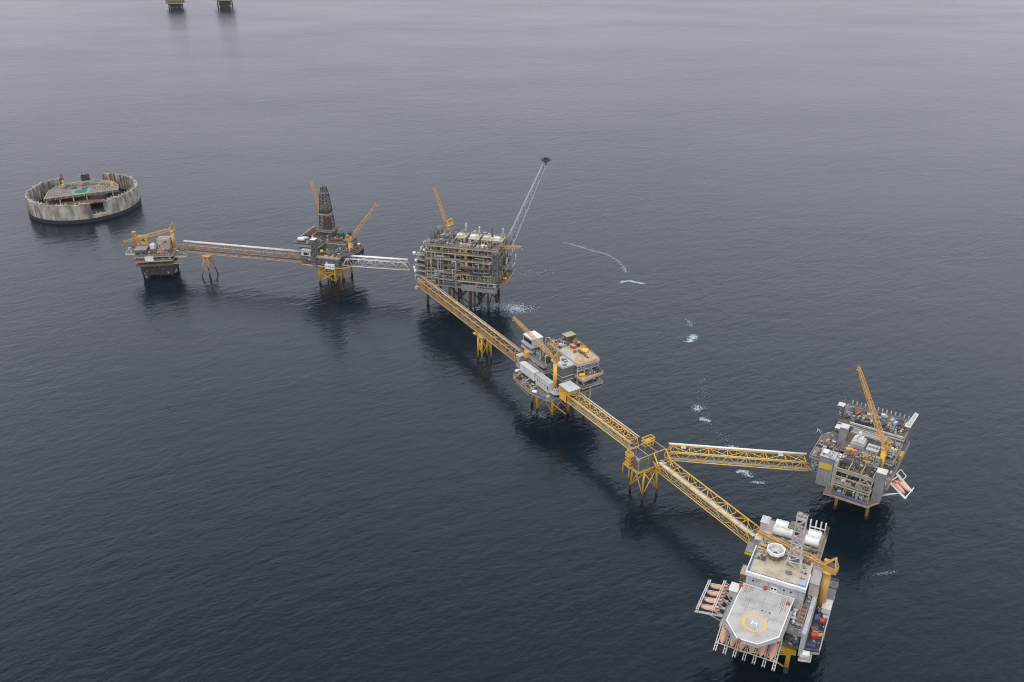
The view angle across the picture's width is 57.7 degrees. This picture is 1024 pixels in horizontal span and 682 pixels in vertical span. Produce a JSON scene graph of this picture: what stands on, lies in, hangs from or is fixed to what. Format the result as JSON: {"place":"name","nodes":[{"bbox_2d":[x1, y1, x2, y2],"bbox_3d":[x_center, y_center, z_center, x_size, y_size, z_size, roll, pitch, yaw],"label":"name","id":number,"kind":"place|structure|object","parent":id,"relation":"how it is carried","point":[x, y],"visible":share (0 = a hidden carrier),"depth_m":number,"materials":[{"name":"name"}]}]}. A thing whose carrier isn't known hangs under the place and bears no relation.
{"place":"outdoors","nodes":[
{"label":"outdoors","id":0,"kind":"place"},
{"bbox_2d":[0,0,1023,681],"bbox_3d":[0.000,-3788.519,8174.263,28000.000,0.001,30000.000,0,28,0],"label":"sea","id":1,"kind":"structure","parent":0,"point":[794,212],"depth_m":908.81,"materials":[{"name":"blue liquid"}]},
{"bbox_2d":[25,173,140,223],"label":"concrete barrier","id":2,"kind":"object","parent":1,"relation":"in","point":[85,199],"visible":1,"depth_m":1223.99,"materials":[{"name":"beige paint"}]},
{"bbox_2d":[125,231,188,277],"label":"oil platform","id":3,"kind":"structure","parent":1,"relation":"in","point":[161,255],"depth_m":1022.62,"materials":[{"name":"metal"}]},
{"bbox_2d":[122,221,175,247],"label":"pedestal crane","id":4,"kind":"object","parent":3,"relation":"on","point":[171,230],"visible":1,"depth_m":1025.20,"materials":[{"name":"yellow paint"}]},
{"bbox_2d":[165,0,185,7],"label":"oil platform","id":5,"kind":"structure","parent":1,"relation":"in","point":[175,3],"depth_m":2866.19,"materials":[{"name":"metal"}]},
{"bbox_2d":[201,253,217,278],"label":"bridge support","id":6,"kind":"object","parent":1,"relation":"in","point":[204,256],"visible":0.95,"depth_m":1027.27,"materials":[{"name":"yellow paint"}]},
{"bbox_2d":[180,240,301,262],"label":"truss bridge","id":7,"kind":"structure","parent":6,"relation":"on","point":[246,254],"depth_m":1018.73,"materials":[{"name":"beige paint"}]},
{"bbox_2d":[216,0,232,6],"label":"oil platform","id":8,"kind":"structure","parent":1,"relation":"in","point":[224,3],"depth_m":2899.79,"materials":[{"name":"metal"}]},
{"bbox_2d":[294,224,365,283],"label":"oil platform","id":9,"kind":"structure","parent":1,"relation":"in","point":[313,241],"depth_m":1004.55,"materials":[{"name":"yellow paint"}]},
{"bbox_2d":[310,178,322,220],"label":"pedestal crane","id":10,"kind":"object","parent":9,"relation":"on","point":[313,190],"visible":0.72,"depth_m":1021.62,"materials":[{"name":"beige paint"}]},
{"bbox_2d":[318,185,334,229],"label":"drilling derrick","id":11,"kind":"object","parent":9,"relation":"on","point":[325,211],"visible":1,"depth_m":1009.61,"materials":[{"name":"metal"}]},
{"bbox_2d":[337,231,343,235],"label":"container","id":12,"kind":"object","parent":9,"relation":"on","point":[340,233],"visible":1,"depth_m":1011.55,"materials":[{"name":"teal metal"}]},
{"bbox_2d":[345,202,377,250],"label":"pedestal crane","id":13,"kind":"object","parent":9,"relation":"on","point":[348,238],"visible":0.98,"depth_m":991.90,"materials":[{"name":"yellow paint"}]},
{"bbox_2d":[342,255,411,270],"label":"truss bridge","id":14,"kind":"structure","parent":9,"relation":"attached to","point":[379,265],"depth_m":991.79,"materials":[{"name":"white paint"}]},
{"bbox_2d":[413,223,513,309],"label":"oil platform","id":15,"kind":"structure","parent":1,"relation":"in","point":[440,260],"depth_m":946.60,"materials":[{"name":"metal"}]},
{"bbox_2d":[433,185,453,233],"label":"pedestal crane","id":16,"kind":"object","parent":15,"relation":"on","point":[449,223],"visible":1,"depth_m":963.04,"materials":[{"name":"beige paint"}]},
{"bbox_2d":[461,244,522,264],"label":"pedestal crane","id":17,"kind":"object","parent":15,"relation":"on","point":[509,246],"visible":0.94,"depth_m":941.21,"materials":[{"name":"yellow paint"}]},
{"bbox_2d":[505,156,550,268],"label":"flare boom","id":18,"kind":"object","parent":15,"relation":"on","point":[545,160],"visible":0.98,"depth_m":970.96,"materials":[{"name":"metal"}]},
{"bbox_2d":[472,332,491,361],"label":"bridge support","id":19,"kind":"object","parent":1,"relation":"in","point":[479,347],"visible":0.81,"depth_m":858.12,"materials":[{"name":"yellow paint"}]},
{"bbox_2d":[417,276,522,362],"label":"truss bridge","id":20,"kind":"structure","parent":19,"relation":"on","point":[511,352],"depth_m":871.05,"materials":[{"name":"yellow paint"}]},
{"bbox_2d":[460,300,538,313],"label":"foam","id":21,"kind":"object","parent":1,"relation":"on","point":[512,307],"visible":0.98,"depth_m":963.27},
{"bbox_2d":[513,330,603,417],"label":"oil platform","id":22,"kind":"structure","parent":1,"relation":"in","point":[533,377],"depth_m":769.66,"materials":[{"name":"yellow paint"}]},
{"bbox_2d":[512,316,559,387],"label":"pedestal crane","id":23,"kind":"object","parent":22,"relation":"on","point":[556,360],"visible":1,"depth_m":753.38,"materials":[{"name":"yellow paint"}]},
{"bbox_2d":[558,381,580,402],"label":"bridge portal","id":24,"kind":"object","parent":22,"relation":"on","point":[569,388],"visible":1,"depth_m":746.26,"materials":[{"name":"yellow paint"}]},
{"bbox_2d":[563,392,639,449],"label":"truss bridge","id":25,"kind":"structure","parent":22,"relation":"attached to","point":[597,419],"depth_m":715.28,"materials":[{"name":"yellow paint"}]},
{"bbox_2d":[563,242,626,271],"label":"foam","id":26,"kind":"object","parent":1,"relation":"on","point":[601,252],"visible":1,"depth_m":1097.31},
{"bbox_2d":[618,280,643,283],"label":"foam","id":27,"kind":"object","parent":1,"relation":"on","point":[622,281],"visible":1,"depth_m":1022.28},
{"bbox_2d":[622,434,673,499],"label":"junction tower","id":28,"kind":"structure","parent":1,"relation":"in","point":[644,461],"depth_m":669.25,"materials":[{"name":"yellow metal"}]},
{"bbox_2d":[655,460,759,543],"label":"truss bridge","id":29,"kind":"structure","parent":28,"relation":"attached to","point":[737,523],"depth_m":625.91,"materials":[{"name":"yellow paint"}]},
{"bbox_2d":[686,334,698,342],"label":"foam","id":30,"kind":"object","parent":1,"relation":"on","point":[692,337],"visible":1,"depth_m":901.22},
{"bbox_2d":[736,470,752,477],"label":"foam","id":31,"kind":"object","parent":1,"relation":"on","point":[743,471],"visible":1,"depth_m":704.92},
{"bbox_2d":[695,515,838,673],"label":"oil platform","id":32,"kind":"structure","parent":1,"relation":"in","point":[774,600],"depth_m":517.53,"materials":[{"name":"yellow paint"}]},
{"bbox_2d":[701,605,719,611],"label":"lifeboat","id":33,"kind":"object","parent":32,"relation":"hanging from","point":[709,608],"visible":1,"depth_m":525.02,"materials":[{"name":"orange paint"}]},
{"bbox_2d":[704,598,722,603],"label":"lifeboat","id":34,"kind":"object","parent":32,"relation":"hanging from","point":[710,600],"visible":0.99,"depth_m":530.14,"materials":[{"name":"orange paint"}]},
{"bbox_2d":[707,591,725,596],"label":"lifeboat","id":35,"kind":"object","parent":32,"relation":"hanging from","point":[712,593],"visible":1,"depth_m":535.11,"materials":[{"name":"orange paint"}]},
{"bbox_2d":[710,585,728,590],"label":"lifeboat","id":36,"kind":"object","parent":32,"relation":"hanging from","point":[726,587],"visible":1,"depth_m":539.86,"materials":[{"name":"orange paint"}]},
{"bbox_2d":[720,626,728,643],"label":"lifeboat","id":37,"kind":"object","parent":32,"relation":"hanging from","point":[724,634],"visible":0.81,"depth_m":509.11,"materials":[{"name":"orange plastic"}]},
{"bbox_2d":[730,636,735,646],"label":"lifeboat","id":38,"kind":"object","parent":32,"relation":"hanging from","point":[732,642],"visible":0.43,"depth_m":505.86,"materials":[{"name":"orange paint"}]},
{"bbox_2d":[739,643,744,649],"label":"lifeboat","id":39,"kind":"object","parent":32,"relation":"hanging from","point":[741,646],"visible":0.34,"depth_m":503.67,"materials":[{"name":"orange paint"}]},
{"bbox_2d":[749,646,754,653],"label":"lifeboat","id":40,"kind":"object","parent":32,"relation":"hanging from","point":[751,649],"visible":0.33,"depth_m":501.61,"materials":[{"name":"orange paint"}]},
{"bbox_2d":[759,645,766,656],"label":"lifeboat","id":41,"kind":"object","parent":32,"relation":"hanging from","point":[762,650],"visible":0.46,"depth_m":500.08,"materials":[{"name":"orange paint"}]},
{"bbox_2d":[769,642,777,659],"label":"lifeboat","id":42,"kind":"object","parent":32,"relation":"hanging from","point":[773,649],"visible":0.9,"depth_m":498.97,"materials":[{"name":"orange paint"}]},
{"bbox_2d":[775,519,788,527],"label":"storage tank","id":43,"kind":"object","parent":32,"relation":"on","point":[780,522],"visible":0.77,"depth_m":569.92,"materials":[{"name":"white metal"}]},
{"bbox_2d":[772,525,793,539],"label":"storage tank","id":44,"kind":"object","parent":32,"relation":"on","point":[787,533],"visible":0.94,"depth_m":564.16,"materials":[{"name":"white metal"}]},
{"bbox_2d":[784,511,808,569],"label":"telecom tower","id":45,"kind":"structure","parent":32,"relation":"on","point":[800,516],"depth_m":518.43,"materials":[{"name":"grey metal"}]},
{"bbox_2d":[754,528,838,609],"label":"pedestal crane","id":46,"kind":"object","parent":32,"relation":"on","point":[829,568],"visible":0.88,"depth_m":531.51,"materials":[{"name":"yellow paint"}]},
{"bbox_2d":[800,650,809,659],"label":"container","id":47,"kind":"object","parent":32,"relation":"on","point":[805,654],"visible":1,"depth_m":507.69,"materials":[{"name":"white metal"}]},
{"bbox_2d":[806,641,817,648],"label":"container","id":48,"kind":"object","parent":32,"relation":"on","point":[808,645],"visible":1,"depth_m":513.28,"materials":[{"name":"blue metal"}]},
{"bbox_2d":[804,535,819,548],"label":"storage tank","id":49,"kind":"object","parent":32,"relation":"on","point":[812,541],"visible":0.94,"depth_m":556.21,"materials":[{"name":"white metal"}]},
{"bbox_2d":[810,632,817,638],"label":"container","id":50,"kind":"object","parent":32,"relation":"on","point":[813,635],"visible":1,"depth_m":518.15,"materials":[{"name":"red metal"}]},
{"bbox_2d":[808,529,821,540],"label":"storage tank","id":51,"kind":"object","parent":32,"relation":"on","point":[814,533],"visible":0.81,"depth_m":561.41,"materials":[{"name":"white metal"}]},
{"bbox_2d":[814,614,819,621],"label":"container","id":52,"kind":"object","parent":32,"relation":"on","point":[817,617],"visible":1,"depth_m":530.36,"materials":[{"name":"blue metal"}]},
{"bbox_2d":[817,631,824,638],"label":"tote tank","id":53,"kind":"object","parent":32,"relation":"on","point":[820,634],"visible":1,"depth_m":518.39,"materials":[{"name":"yellow paint"}]},
{"bbox_2d":[819,618,824,623],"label":"container","id":54,"kind":"object","parent":32,"relation":"on","point":[821,620],"visible":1,"depth_m":527.76,"materials":[{"name":"red metal"}]},
{"bbox_2d":[809,400,918,519],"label":"oil platform","id":55,"kind":"structure","parent":1,"relation":"in","point":[859,479],"depth_m":646.44,"materials":[{"name":"yellow paint"}]},
{"bbox_2d":[664,443,809,471],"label":"truss bridge","id":56,"kind":"structure","parent":55,"relation":"attached to","point":[740,459],"depth_m":670.93,"materials":[{"name":"yellow paint"}]},
{"bbox_2d":[856,364,890,467],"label":"pedestal crane","id":57,"kind":"object","parent":55,"relation":"on","point":[885,446],"visible":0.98,"depth_m":640.83,"materials":[{"name":"yellow paint"}]},
{"bbox_2d":[893,480,904,493],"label":"lifeboat","id":58,"kind":"object","parent":55,"relation":"hanging from","point":[898,486],"visible":1,"depth_m":633.83,"materials":[{"name":"orange paint"}]},
{"bbox_2d":[897,478,908,491],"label":"lifeboat","id":59,"kind":"object","parent":55,"relation":"hanging from","point":[902,484],"visible":1,"depth_m":635.80,"materials":[{"name":"orange paint"}]},
{"bbox_2d":[854,420,867,425],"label":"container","id":60,"kind":"object","parent":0,"point":[860,422],"visible":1,"depth_m":677.03,"materials":[{"name":"metal"}]}
]}

